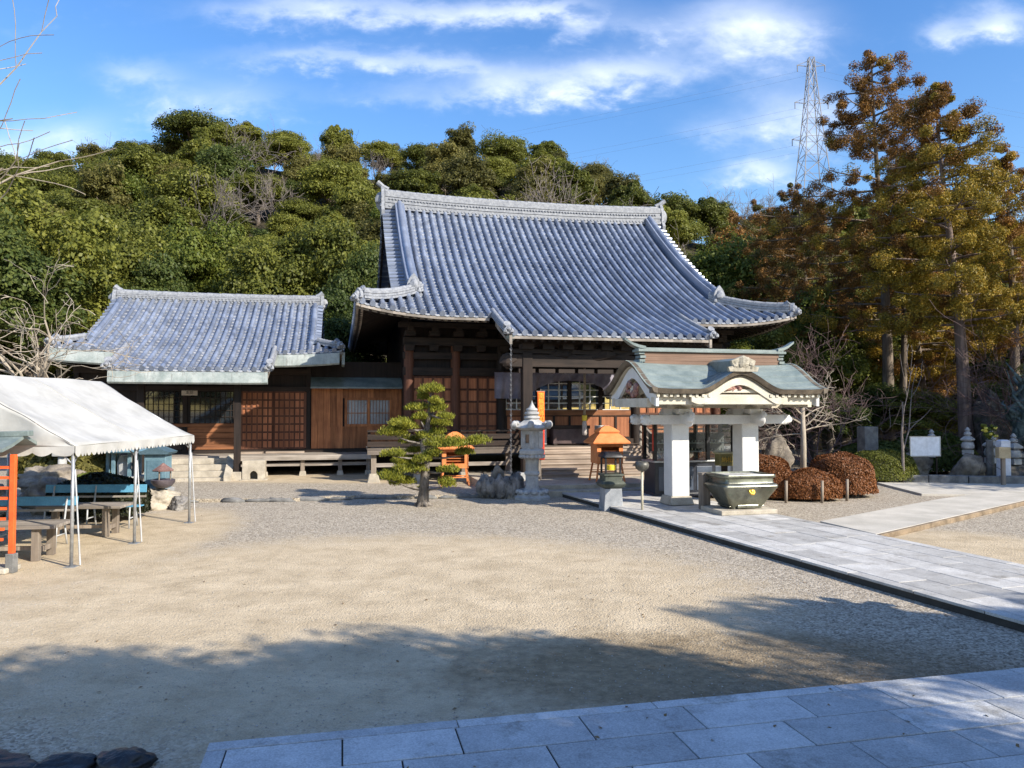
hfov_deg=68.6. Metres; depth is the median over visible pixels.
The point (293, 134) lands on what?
hill tree
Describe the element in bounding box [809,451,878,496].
clipped bush
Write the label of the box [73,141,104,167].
hill tree
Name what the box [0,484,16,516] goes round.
rock
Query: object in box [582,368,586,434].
bell rope
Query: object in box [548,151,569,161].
hill tree
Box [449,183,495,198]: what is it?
hill tree
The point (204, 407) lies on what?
window glass
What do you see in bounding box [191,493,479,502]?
kerb
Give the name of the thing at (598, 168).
hill tree
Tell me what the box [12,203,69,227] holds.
hill tree
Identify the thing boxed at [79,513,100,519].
rock
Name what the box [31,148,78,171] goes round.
hill tree
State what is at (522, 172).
hill tree
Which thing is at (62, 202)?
hill tree
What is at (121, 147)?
hill tree
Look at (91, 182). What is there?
hill tree
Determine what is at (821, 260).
hill tree
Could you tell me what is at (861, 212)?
hill tree
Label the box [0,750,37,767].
rock
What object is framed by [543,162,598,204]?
hill tree
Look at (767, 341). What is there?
broadleaf tree
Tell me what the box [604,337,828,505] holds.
pavilion
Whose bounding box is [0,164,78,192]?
hill tree
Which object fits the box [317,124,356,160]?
hill tree
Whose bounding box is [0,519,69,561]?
wooden table
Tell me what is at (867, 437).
stone marker
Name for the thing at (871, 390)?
broadleaf tree
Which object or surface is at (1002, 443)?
memorial post
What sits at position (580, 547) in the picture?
ground
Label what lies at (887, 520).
side path
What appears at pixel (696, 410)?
panelled door
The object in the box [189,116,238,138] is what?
hill tree
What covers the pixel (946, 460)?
garden shrub
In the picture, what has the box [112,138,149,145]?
hill tree
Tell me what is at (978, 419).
shrub
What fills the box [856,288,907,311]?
hill tree
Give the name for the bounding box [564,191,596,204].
hill tree
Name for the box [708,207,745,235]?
hill tree
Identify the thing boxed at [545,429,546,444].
white cabinet
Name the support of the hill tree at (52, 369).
on the hill
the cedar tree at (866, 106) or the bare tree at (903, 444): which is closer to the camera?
the bare tree at (903, 444)
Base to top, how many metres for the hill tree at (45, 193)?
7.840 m
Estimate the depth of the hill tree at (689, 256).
73.82 m
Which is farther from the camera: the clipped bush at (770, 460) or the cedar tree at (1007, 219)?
the cedar tree at (1007, 219)
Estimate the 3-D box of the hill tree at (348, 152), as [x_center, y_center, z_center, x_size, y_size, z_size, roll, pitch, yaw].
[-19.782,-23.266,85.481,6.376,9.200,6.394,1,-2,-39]
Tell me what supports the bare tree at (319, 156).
on the hill
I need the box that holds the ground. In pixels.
[0,449,1023,767]
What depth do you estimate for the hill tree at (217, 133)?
89.34 m
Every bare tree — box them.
[0,0,115,199]
[0,248,150,423]
[69,134,112,164]
[181,163,295,246]
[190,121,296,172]
[229,151,307,232]
[257,114,282,170]
[284,134,323,160]
[364,150,397,185]
[483,156,607,205]
[621,187,658,206]
[673,221,688,255]
[706,186,750,217]
[717,319,928,468]
[730,177,778,215]
[731,195,773,222]
[759,371,871,468]
[880,344,930,481]
[887,265,1023,475]
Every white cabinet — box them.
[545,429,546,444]
[595,425,608,432]
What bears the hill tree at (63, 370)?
on the hill
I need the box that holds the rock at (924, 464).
[906,452,932,474]
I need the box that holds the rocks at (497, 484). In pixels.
[476,465,523,498]
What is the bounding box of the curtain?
[493,371,614,398]
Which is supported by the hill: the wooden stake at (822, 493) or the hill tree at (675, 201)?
the hill tree at (675, 201)
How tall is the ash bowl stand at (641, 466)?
1.200 m
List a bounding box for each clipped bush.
[43,471,152,519]
[691,451,729,457]
[759,454,789,469]
[759,466,796,498]
[782,467,843,500]
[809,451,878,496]
[854,449,920,481]
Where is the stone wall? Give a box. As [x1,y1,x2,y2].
[888,475,1023,483]
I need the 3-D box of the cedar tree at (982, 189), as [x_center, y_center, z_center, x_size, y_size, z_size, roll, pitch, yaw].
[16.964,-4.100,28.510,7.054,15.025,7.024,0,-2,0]
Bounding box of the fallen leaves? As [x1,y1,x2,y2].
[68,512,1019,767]
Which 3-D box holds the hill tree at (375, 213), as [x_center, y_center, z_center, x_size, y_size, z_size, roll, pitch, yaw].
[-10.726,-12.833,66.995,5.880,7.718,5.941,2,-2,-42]
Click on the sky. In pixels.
(401, 72)
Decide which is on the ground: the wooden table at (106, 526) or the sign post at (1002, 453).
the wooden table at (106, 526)
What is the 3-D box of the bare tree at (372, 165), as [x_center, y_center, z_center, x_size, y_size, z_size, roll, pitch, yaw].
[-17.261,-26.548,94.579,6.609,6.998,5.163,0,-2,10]
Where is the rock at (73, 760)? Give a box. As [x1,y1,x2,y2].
[33,752,96,767]
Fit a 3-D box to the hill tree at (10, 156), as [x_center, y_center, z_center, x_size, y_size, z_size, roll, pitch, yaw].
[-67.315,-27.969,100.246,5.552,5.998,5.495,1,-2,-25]
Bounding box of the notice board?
[909,436,940,474]
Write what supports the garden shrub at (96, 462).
on the raised court
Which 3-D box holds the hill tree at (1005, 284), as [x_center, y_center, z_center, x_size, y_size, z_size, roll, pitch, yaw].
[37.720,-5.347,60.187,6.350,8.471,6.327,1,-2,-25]
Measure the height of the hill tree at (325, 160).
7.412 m
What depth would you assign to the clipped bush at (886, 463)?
23.71 m
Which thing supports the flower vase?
on the ground
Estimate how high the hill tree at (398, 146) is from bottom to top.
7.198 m
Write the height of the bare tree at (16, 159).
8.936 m
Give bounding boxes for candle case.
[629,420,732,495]
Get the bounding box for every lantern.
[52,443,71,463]
[100,447,147,481]
[511,401,552,500]
[596,451,625,510]
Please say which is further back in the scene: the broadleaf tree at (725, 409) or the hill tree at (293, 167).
the hill tree at (293, 167)
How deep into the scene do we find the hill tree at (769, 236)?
77.94 m
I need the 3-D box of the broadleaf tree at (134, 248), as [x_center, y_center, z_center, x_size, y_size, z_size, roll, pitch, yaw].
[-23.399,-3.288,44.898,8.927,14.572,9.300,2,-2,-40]
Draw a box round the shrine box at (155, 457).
[138,445,176,490]
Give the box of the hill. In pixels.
[0,168,1004,448]
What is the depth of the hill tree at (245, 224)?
65.85 m
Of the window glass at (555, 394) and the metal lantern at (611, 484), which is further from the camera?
the window glass at (555, 394)
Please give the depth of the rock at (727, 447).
25.64 m
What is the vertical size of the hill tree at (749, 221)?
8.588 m
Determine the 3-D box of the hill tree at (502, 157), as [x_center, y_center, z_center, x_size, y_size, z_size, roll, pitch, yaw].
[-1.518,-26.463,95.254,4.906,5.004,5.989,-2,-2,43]
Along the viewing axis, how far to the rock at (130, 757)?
4.94 m
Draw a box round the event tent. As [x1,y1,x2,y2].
[0,375,195,567]
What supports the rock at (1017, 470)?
on the ground
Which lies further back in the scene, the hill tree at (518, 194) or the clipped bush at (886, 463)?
the hill tree at (518, 194)
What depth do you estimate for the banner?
22.02 m
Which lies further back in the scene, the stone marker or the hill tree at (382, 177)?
the hill tree at (382, 177)
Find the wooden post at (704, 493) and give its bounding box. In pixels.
[697,472,709,508]
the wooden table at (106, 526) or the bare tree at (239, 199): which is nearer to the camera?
the wooden table at (106, 526)
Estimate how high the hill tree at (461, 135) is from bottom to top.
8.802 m
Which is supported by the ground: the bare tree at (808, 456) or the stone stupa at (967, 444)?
the bare tree at (808, 456)
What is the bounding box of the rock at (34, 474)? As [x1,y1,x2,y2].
[17,464,86,492]
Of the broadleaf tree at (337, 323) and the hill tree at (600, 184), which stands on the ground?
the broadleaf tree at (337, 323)
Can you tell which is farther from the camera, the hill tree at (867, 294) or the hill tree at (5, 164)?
the hill tree at (5, 164)
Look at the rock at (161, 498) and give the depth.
17.67 m
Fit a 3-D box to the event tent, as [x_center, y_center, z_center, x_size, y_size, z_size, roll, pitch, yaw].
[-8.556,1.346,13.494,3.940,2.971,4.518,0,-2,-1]
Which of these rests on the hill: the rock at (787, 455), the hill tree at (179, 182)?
the hill tree at (179, 182)
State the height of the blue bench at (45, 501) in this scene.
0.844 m
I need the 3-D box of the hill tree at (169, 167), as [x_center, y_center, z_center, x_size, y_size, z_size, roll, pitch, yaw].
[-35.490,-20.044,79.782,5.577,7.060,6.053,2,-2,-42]
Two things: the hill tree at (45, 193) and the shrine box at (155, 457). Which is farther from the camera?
the hill tree at (45, 193)
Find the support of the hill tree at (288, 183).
on the hill
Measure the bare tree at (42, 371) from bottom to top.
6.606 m
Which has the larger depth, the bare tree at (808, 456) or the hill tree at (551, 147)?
the hill tree at (551, 147)
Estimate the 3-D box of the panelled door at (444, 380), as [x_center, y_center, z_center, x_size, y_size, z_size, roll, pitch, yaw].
[-2.655,0.800,25.184,1.450,2.140,0.080,0,-2,-13]
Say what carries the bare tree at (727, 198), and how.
on the hill
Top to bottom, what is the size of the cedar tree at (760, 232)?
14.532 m
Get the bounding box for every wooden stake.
[784,481,787,502]
[820,481,823,502]
[845,479,848,500]
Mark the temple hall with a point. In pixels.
(466, 286)
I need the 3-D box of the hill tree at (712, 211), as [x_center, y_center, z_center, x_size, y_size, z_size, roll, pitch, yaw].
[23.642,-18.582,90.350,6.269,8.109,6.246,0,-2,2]
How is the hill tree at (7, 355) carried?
on the hill
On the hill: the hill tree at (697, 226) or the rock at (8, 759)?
the hill tree at (697, 226)
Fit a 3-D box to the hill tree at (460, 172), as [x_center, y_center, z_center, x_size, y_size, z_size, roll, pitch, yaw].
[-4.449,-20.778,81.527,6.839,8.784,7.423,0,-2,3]
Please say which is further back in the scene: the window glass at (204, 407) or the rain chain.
the window glass at (204, 407)
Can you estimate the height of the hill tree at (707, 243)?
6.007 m
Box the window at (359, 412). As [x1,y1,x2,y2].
[345,398,391,426]
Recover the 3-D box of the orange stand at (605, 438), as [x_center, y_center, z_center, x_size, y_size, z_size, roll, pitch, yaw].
[2.740,2.007,21.697,1.118,1.606,0.938,0,-2,-12]
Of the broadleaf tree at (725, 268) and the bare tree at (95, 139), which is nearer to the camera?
the broadleaf tree at (725, 268)
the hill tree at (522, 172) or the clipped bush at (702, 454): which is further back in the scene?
the hill tree at (522, 172)
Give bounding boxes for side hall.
[44,284,413,481]
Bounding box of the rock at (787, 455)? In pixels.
[765,433,794,467]
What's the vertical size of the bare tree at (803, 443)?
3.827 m
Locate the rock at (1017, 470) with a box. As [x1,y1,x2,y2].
[983,457,1023,475]
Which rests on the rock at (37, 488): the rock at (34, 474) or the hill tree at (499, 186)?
the rock at (34, 474)
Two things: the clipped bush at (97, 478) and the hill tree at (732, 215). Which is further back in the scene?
the hill tree at (732, 215)
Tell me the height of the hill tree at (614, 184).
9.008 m
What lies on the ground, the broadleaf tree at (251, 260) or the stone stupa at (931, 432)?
the broadleaf tree at (251, 260)
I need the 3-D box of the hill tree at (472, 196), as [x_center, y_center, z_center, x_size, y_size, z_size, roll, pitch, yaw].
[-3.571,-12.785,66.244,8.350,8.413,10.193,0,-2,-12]
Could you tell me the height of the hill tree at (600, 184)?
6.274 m
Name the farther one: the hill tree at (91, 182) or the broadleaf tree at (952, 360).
the hill tree at (91, 182)
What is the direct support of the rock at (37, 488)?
on the ground
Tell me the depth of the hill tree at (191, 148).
83.34 m
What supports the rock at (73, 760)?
on the ground
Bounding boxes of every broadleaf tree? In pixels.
[0,169,132,430]
[0,196,96,354]
[75,212,176,312]
[100,249,197,300]
[154,213,255,292]
[206,225,326,295]
[262,211,360,294]
[312,285,386,361]
[322,240,384,357]
[689,231,778,437]
[720,339,754,426]
[723,412,730,437]
[726,322,811,442]
[775,392,878,453]
[782,285,869,457]
[801,333,907,445]
[840,382,935,439]
[861,329,973,432]
[872,387,957,435]
[925,315,1023,395]
[926,382,1012,430]
[956,331,1023,392]
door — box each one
[147,460,162,484]
[241,391,274,448]
[273,391,305,448]
[414,376,450,439]
[460,376,496,433]
[640,408,663,431]
[689,408,711,431]
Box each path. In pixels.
[562,491,1023,624]
[820,487,1023,533]
[876,482,1023,495]
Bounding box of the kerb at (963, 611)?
[563,494,1023,632]
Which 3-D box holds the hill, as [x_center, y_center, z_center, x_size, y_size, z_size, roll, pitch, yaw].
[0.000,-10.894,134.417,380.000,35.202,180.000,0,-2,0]
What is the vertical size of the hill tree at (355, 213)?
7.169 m
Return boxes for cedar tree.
[725,182,898,451]
[725,199,814,412]
[766,49,1019,440]
[849,146,961,437]
[859,80,1023,449]
[862,231,1008,429]
[965,143,1023,391]
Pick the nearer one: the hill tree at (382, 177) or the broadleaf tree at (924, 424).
the broadleaf tree at (924, 424)
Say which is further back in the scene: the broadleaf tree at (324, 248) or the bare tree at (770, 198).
the bare tree at (770, 198)
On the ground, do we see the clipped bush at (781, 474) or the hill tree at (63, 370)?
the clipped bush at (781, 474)
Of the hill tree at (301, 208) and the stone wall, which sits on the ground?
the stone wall
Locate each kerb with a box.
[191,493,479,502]
[563,494,1023,632]
[877,501,1023,536]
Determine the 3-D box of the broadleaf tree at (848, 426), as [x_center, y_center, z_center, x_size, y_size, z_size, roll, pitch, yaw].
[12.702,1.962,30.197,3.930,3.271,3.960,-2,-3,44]
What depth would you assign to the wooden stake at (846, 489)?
19.34 m
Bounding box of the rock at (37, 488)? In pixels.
[19,476,61,514]
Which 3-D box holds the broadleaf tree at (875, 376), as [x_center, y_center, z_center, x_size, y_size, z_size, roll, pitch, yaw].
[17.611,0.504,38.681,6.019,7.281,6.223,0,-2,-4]
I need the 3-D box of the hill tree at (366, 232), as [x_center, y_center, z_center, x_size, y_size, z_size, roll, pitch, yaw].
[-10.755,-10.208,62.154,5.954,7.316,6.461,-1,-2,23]
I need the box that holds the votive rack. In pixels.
[0,430,36,574]
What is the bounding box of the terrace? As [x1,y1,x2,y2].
[200,667,1023,767]
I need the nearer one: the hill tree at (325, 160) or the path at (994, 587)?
the path at (994, 587)
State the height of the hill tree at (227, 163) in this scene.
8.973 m
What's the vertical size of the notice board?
1.425 m
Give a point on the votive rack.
(9, 439)
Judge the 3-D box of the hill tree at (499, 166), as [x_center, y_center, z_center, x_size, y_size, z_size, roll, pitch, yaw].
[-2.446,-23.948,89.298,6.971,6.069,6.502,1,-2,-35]
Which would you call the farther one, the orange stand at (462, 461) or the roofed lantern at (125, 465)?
the orange stand at (462, 461)
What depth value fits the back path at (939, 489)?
22.08 m
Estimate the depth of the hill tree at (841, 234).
79.06 m
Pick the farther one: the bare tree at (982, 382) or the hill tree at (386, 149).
the hill tree at (386, 149)
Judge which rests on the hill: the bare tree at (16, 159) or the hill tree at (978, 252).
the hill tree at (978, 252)
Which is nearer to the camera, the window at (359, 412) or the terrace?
the terrace
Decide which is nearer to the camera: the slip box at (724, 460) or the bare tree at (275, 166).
the slip box at (724, 460)
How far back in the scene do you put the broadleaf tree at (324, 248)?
42.14 m
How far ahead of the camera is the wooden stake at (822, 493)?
18.93 m
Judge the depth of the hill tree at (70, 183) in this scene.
79.26 m
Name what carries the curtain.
hanging from the temple hall
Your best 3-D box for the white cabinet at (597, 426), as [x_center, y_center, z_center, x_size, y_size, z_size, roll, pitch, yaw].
[3.095,1.749,25.763,0.440,0.650,0.400,0,-2,-13]
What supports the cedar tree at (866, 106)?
on the ground
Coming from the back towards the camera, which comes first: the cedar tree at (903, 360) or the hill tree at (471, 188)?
the hill tree at (471, 188)
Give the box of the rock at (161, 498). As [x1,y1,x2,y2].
[148,487,180,510]
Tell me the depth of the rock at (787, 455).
25.22 m
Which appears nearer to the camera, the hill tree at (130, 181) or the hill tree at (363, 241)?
the hill tree at (363, 241)
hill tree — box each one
[0,148,24,161]
[0,155,27,178]
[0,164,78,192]
[0,334,32,376]
[7,322,82,377]
[8,158,59,174]
[8,188,71,208]
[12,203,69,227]
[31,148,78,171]
[37,162,76,176]
[39,190,124,225]
[46,170,80,191]
[56,364,73,378]
[61,187,83,195]
[62,151,128,177]
[69,157,133,220]
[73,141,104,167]
[75,164,153,220]
[96,140,149,160]
[109,142,174,196]
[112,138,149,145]
[117,195,206,240]
[139,164,243,228]
[140,141,164,153]
[150,161,192,190]
[151,107,239,150]
[160,141,183,155]
[171,137,211,171]
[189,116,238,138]
[190,124,242,154]
[192,141,259,192]
[194,204,256,245]
[227,171,290,225]
[227,232,285,275]
[231,120,266,146]
[241,141,273,173]
[247,227,283,238]
[258,129,311,154]
[264,211,311,238]
[267,133,315,180]
[268,194,327,223]
[277,178,309,204]
[279,155,317,184]
[287,162,373,208]
[302,155,369,198]
[312,210,362,232]
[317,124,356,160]
[321,141,369,183]
[323,180,380,218]
[323,235,379,270]
[336,200,372,229]
[353,217,380,243]
[357,196,380,229]
[358,139,402,172]
[371,168,404,191]
[375,143,407,172]
[387,165,447,195]
[398,142,437,169]
[416,138,469,194]
[437,151,501,198]
[444,121,478,156]
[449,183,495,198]
[455,189,516,200]
[472,129,531,164]
[472,156,517,184]
[483,153,514,166]
[485,175,510,196]
[503,154,559,199]
[510,172,561,203]
[514,150,570,198]
[528,140,567,157]
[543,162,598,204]
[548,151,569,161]
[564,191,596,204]
[581,161,614,172]
[581,162,616,203]
[581,178,603,204]
[589,173,606,197]
[600,195,637,205]
[601,169,651,205]
[603,180,654,206]
[647,191,701,223]
[663,205,693,243]
[670,218,709,247]
[682,248,694,261]
[693,197,736,235]
[693,234,725,259]
[706,225,757,253]
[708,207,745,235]
[738,213,765,230]
[747,211,827,238]
[771,242,848,289]
[780,269,866,300]
[822,229,847,237]
[830,202,876,233]
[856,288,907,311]
[946,227,1013,261]
[964,273,1019,312]
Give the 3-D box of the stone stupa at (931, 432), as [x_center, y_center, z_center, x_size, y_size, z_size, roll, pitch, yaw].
[14.350,2.025,25.648,0.420,0.950,0.420,-1,-2,38]
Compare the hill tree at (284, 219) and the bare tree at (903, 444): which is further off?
the hill tree at (284, 219)
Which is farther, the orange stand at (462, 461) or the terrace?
the orange stand at (462, 461)
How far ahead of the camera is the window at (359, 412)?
27.64 m
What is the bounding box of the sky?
[0,0,1023,244]
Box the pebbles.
[0,560,1022,767]
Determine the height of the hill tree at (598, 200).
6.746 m
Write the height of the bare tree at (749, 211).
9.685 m
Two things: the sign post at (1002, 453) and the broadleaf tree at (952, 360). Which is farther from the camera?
the broadleaf tree at (952, 360)
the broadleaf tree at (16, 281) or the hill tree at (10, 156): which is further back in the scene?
the hill tree at (10, 156)
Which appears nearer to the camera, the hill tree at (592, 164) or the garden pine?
the garden pine
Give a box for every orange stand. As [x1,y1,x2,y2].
[436,432,474,485]
[583,426,630,481]
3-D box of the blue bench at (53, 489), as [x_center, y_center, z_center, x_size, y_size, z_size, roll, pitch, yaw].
[-8.456,2.465,15.089,2.000,0.844,0.412,0,-2,-3]
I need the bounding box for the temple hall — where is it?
[348,180,801,498]
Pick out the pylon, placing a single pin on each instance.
(808, 98)
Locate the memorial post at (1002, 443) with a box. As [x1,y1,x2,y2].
[996,440,1010,475]
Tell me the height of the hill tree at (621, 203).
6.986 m
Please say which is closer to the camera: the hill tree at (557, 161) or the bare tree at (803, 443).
the bare tree at (803, 443)
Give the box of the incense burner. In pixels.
[701,471,777,515]
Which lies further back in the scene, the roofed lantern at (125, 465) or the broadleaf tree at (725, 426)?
the broadleaf tree at (725, 426)
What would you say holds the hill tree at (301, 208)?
on the hill
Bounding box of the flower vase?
[981,424,997,475]
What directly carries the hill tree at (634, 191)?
on the hill
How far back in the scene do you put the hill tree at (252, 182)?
75.55 m
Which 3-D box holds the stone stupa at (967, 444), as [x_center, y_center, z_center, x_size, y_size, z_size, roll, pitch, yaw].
[15.100,1.883,24.852,0.399,0.902,0.399,2,-2,-40]
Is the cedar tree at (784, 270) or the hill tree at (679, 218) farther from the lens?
the hill tree at (679, 218)
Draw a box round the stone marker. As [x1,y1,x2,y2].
[857,426,880,477]
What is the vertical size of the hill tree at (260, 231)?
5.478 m
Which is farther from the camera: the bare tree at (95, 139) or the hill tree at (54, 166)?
the bare tree at (95, 139)
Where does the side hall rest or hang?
on the ground
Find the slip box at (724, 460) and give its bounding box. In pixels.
[713,452,732,471]
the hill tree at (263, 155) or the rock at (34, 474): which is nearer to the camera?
the rock at (34, 474)
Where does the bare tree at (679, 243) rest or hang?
on the hill
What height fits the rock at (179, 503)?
0.437 m
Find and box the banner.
[536,389,544,479]
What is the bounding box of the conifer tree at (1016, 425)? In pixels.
[1001,362,1023,463]
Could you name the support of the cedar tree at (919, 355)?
on the ground
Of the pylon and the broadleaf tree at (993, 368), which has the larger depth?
the pylon
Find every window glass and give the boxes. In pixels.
[145,390,233,423]
[506,381,630,409]
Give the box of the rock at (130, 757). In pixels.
[94,746,158,767]
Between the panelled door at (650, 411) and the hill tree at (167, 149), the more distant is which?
the hill tree at (167, 149)
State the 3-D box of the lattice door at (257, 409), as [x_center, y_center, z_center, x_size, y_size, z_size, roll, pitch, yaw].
[-9.086,1.290,26.751,1.170,2.066,0.080,0,-2,-13]
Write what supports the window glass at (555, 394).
in the temple hall
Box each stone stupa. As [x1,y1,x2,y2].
[928,429,934,456]
[960,427,974,454]
[982,431,995,462]
[1009,433,1022,464]
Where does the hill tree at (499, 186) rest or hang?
on the hill
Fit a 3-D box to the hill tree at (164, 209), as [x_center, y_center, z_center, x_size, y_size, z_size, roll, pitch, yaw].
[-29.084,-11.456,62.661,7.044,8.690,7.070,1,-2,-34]
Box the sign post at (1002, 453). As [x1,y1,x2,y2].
[995,447,1010,484]
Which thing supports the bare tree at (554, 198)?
on the hill
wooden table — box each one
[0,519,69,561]
[35,502,132,536]
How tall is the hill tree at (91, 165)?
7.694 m
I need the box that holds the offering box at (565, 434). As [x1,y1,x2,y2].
[549,425,589,444]
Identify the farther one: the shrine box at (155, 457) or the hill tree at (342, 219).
the hill tree at (342, 219)
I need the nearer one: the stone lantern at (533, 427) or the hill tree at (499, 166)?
the stone lantern at (533, 427)
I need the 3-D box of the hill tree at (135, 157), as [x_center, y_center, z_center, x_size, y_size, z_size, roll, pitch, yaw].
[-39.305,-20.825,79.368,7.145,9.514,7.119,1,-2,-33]
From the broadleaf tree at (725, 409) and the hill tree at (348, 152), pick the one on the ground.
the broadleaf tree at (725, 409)
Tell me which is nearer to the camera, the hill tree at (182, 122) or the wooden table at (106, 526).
the wooden table at (106, 526)
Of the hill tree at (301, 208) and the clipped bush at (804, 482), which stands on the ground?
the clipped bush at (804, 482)
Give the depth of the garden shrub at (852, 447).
26.75 m
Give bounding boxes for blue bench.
[0,496,78,545]
[36,484,146,528]
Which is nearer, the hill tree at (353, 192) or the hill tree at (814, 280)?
the hill tree at (814, 280)
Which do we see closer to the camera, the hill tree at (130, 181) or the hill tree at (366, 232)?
the hill tree at (366, 232)
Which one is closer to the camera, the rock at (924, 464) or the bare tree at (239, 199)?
the rock at (924, 464)
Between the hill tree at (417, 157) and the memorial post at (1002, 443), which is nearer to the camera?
the memorial post at (1002, 443)
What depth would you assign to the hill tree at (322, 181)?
75.16 m
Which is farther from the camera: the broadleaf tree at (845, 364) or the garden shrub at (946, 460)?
the broadleaf tree at (845, 364)
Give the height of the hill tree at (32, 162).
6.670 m
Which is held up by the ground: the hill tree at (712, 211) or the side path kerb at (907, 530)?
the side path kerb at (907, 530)
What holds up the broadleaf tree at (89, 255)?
on the ground
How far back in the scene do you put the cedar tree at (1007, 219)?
33.98 m
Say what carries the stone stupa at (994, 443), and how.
on the rock at (1017, 470)
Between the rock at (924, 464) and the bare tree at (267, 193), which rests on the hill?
the bare tree at (267, 193)
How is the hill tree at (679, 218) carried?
on the hill
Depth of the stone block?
23.99 m
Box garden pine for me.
[375,381,493,506]
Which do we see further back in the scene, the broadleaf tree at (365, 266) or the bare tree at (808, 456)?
the broadleaf tree at (365, 266)
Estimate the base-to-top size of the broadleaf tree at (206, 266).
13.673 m
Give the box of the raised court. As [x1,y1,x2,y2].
[0,453,520,501]
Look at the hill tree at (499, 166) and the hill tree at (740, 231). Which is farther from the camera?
the hill tree at (499, 166)
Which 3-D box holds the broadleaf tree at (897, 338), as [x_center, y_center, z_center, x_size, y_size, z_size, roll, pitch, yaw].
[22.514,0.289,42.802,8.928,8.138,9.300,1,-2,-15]
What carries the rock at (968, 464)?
on the ground
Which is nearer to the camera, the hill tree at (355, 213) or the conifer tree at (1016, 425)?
the conifer tree at (1016, 425)
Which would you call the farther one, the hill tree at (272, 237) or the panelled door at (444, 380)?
the hill tree at (272, 237)
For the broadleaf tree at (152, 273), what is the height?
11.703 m
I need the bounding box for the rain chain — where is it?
[506,336,513,473]
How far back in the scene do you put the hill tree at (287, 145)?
93.52 m
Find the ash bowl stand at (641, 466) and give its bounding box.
[635,461,648,509]
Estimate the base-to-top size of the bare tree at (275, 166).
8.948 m
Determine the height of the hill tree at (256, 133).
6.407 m
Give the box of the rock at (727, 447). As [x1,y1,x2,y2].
[724,445,730,451]
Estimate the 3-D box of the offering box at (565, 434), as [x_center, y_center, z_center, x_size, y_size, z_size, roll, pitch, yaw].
[1.935,1.734,25.454,1.320,0.660,0.560,0,-2,-13]
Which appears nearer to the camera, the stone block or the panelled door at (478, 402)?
the stone block
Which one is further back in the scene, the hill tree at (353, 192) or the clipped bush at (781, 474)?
the hill tree at (353, 192)
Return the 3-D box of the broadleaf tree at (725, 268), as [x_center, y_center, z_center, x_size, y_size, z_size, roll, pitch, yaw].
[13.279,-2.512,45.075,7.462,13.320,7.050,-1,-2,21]
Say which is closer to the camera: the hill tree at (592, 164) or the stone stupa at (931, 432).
the stone stupa at (931, 432)
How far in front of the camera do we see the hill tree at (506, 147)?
98.62 m
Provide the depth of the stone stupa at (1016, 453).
25.19 m
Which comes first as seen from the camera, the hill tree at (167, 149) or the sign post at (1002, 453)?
the sign post at (1002, 453)
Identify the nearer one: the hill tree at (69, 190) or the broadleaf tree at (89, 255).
the broadleaf tree at (89, 255)
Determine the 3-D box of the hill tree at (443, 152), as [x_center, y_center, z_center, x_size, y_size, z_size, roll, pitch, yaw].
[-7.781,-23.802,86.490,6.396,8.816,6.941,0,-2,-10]
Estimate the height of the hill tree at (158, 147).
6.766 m
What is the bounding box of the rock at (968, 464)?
[948,453,986,475]
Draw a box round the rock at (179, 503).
[169,496,187,510]
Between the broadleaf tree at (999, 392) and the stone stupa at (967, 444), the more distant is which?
the broadleaf tree at (999, 392)
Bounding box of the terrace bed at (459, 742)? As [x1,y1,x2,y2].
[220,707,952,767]
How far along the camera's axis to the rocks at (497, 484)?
19.86 m
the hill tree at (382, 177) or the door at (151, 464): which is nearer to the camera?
the door at (151, 464)
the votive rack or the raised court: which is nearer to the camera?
the votive rack
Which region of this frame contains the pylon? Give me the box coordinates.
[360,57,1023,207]
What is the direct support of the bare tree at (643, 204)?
on the hill
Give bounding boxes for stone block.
[239,459,268,480]
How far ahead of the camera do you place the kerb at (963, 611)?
10.46 m
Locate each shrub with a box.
[6,434,116,487]
[831,440,908,453]
[891,429,978,473]
[972,389,1011,456]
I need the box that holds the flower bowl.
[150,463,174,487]
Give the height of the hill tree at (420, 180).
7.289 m
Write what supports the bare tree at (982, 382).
on the ground

